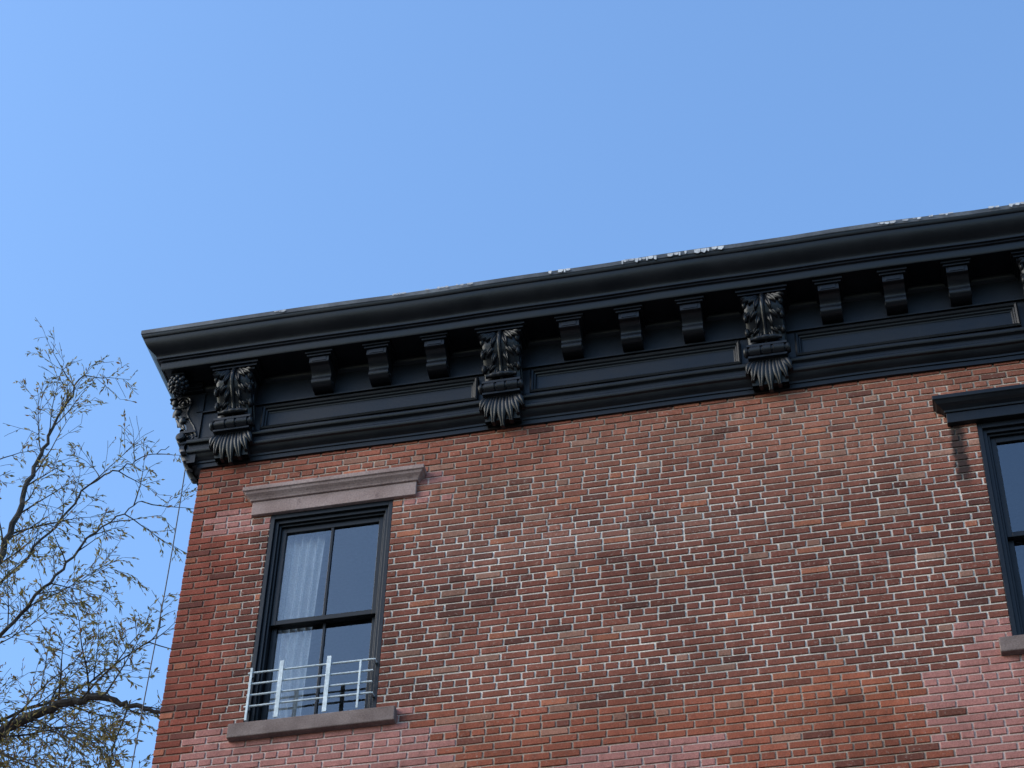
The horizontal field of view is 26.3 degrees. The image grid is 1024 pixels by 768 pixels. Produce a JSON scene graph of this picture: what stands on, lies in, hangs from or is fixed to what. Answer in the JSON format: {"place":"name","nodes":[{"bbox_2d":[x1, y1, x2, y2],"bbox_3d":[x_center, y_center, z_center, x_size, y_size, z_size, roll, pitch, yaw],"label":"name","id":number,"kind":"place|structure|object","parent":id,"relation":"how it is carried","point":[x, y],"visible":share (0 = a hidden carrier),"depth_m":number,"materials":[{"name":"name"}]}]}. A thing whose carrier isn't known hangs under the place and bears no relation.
{"place":"outdoors","nodes":[
{"label":"outdoors","id":0,"kind":"place"},
{"bbox_2d":[0,0,1023,767],"label":"sky","id":1,"kind":"structure","parent":0,"point":[164,163],"materials":[{"name":"blue"}]},
{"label":"sidewalk","id":2,"kind":"structure","parent":0,"visible":0},
{"bbox_2d":[0,317,196,767],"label":"deciduous tree","id":3,"kind":"object","parent":2,"relation":"on","point":[18,721],"visible":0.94,"depth_m":23.17,"materials":[{"name":"brown plant"}]},
{"bbox_2d":[151,360,1023,767],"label":"front wall bricks","id":4,"kind":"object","parent":2,"relation":"on","point":[805,578],"visible":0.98,"depth_m":16.64,"materials":[{"name":"red brick"}]},
{"bbox_2d":[242,464,426,517],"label":"brownstone lintel","id":5,"kind":"structure","parent":4,"relation":"attached to","point":[340,483],"depth_m":18.03,"materials":[{"name":"stone"}]},
{"bbox_2d":[226,634,1023,741],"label":"window sills","id":6,"kind":"structure","parent":4,"relation":"attached to","point":[386,715],"depth_m":16.39,"materials":[{"name":"stone"}]},
{"bbox_2d":[244,418,1023,721],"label":"window frames","id":7,"kind":"structure","parent":4,"relation":"attached to","point":[991,435],"depth_m":17.20,"materials":[{"name":"black wood"}]},
{"bbox_2d":[243,656,376,720],"bbox_3d":[-1.539,2.313,16.686,1.019,0.530,0.073,-8,-45,10],"label":"window guard","id":8,"kind":"object","parent":7,"relation":"attached to","point":[279,691],"visible":1,"depth_m":16.67,"materials":[{"name":"white metal"}]},
{"bbox_2d":[310,673,365,712],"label":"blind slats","id":9,"kind":"object","parent":7,"relation":"attached to","point":[342,694],"visible":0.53,"depth_m":16.87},
{"bbox_2d":[251,418,1019,665],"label":"opening reveals","id":10,"kind":"object","parent":7,"relation":"attached to","point":[263,575],"visible":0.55,"depth_m":17.45,"materials":[{"name":"brick"}]},
{"bbox_2d":[932,384,1023,426],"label":"painted lintels","id":11,"kind":"object","parent":4,"relation":"attached to","point":[1011,396],"visible":1,"depth_m":17.10,"materials":[{"name":"black paint"}]},
{"bbox_3d":[4.245,8.304,16.944,12.000,15.100,10.992,-8,-45,10],"label":"side and rear walls","id":12,"kind":"object","parent":2,"relation":"on","visible":0},
{"bbox_2d":[142,207,1023,472],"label":"cornice mouldings","id":13,"kind":"object","parent":12,"relation":"attached to","point":[278,346],"visible":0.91,"depth_m":18.32,"materials":[{"name":"black paint"}]},
{"bbox_2d":[167,371,189,396],"bbox_3d":[-2.901,0.012,19.055,0.190,0.210,0.198,-8,-45,10],"label":"cone pendant","id":14,"kind":"object","parent":13,"relation":"hanging from","point":[178,385],"visible":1,"depth_m":19.00,"materials":[{"name":"black paint"}]},
{"bbox_2d":[141,203,1023,334],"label":"roof flashing","id":15,"kind":"object","parent":13,"relation":"on","point":[617,263],"visible":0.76,"depth_m":18.55,"materials":[{"name":"black metal"}]},
{"bbox_2d":[274,202,1023,311],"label":"white roof coating drips","id":16,"kind":"object","parent":15,"relation":"attached to","point":[685,252],"visible":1,"depth_m":18.37,"materials":[{"name":"white paint"}]},
{"bbox_2d":[196,297,1023,413],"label":"frieze fillet","id":17,"kind":"object","parent":13,"relation":"attached to","point":[643,351],"visible":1,"depth_m":18.34,"materials":[{"name":"black wood"}]},
{"bbox_2d":[305,257,972,394],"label":"modillions","id":18,"kind":"object","parent":13,"relation":"attached to","point":[893,283],"visible":1,"depth_m":18.35,"materials":[{"name":"black paint"}]},
{"bbox_2d":[259,302,1021,429],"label":"frieze panels","id":19,"kind":"object","parent":13,"relation":"attached to","point":[734,346],"visible":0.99,"depth_m":18.21,"materials":[{"name":"black wood"}]},
{"bbox_2d":[170,249,1023,485],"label":"acanthus brackets","id":20,"kind":"object","parent":12,"relation":"attached to","point":[763,312],"visible":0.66,"depth_m":18.40,"materials":[{"name":"black paint"}]},
{"bbox_2d":[131,470,185,767],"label":"utility cable","id":21,"kind":"object","parent":20,"relation":"attached to","point":[158,622],"visible":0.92,"depth_m":17.68,"materials":[{"name":"grey rubber"}]},
{"bbox_2d":[252,442,1023,715],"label":"rooms interior","id":22,"kind":"object","parent":12,"relation":"attached to","point":[352,576],"depth_m":19.07,"materials":[{"name":"paint"}]},
{"bbox_2d":[267,531,326,719],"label":"curtains","id":23,"kind":"object","parent":22,"relation":"hanging from","point":[302,571],"visible":0.8,"depth_m":17.56,"materials":[{"name":"fabric"}]}
]}

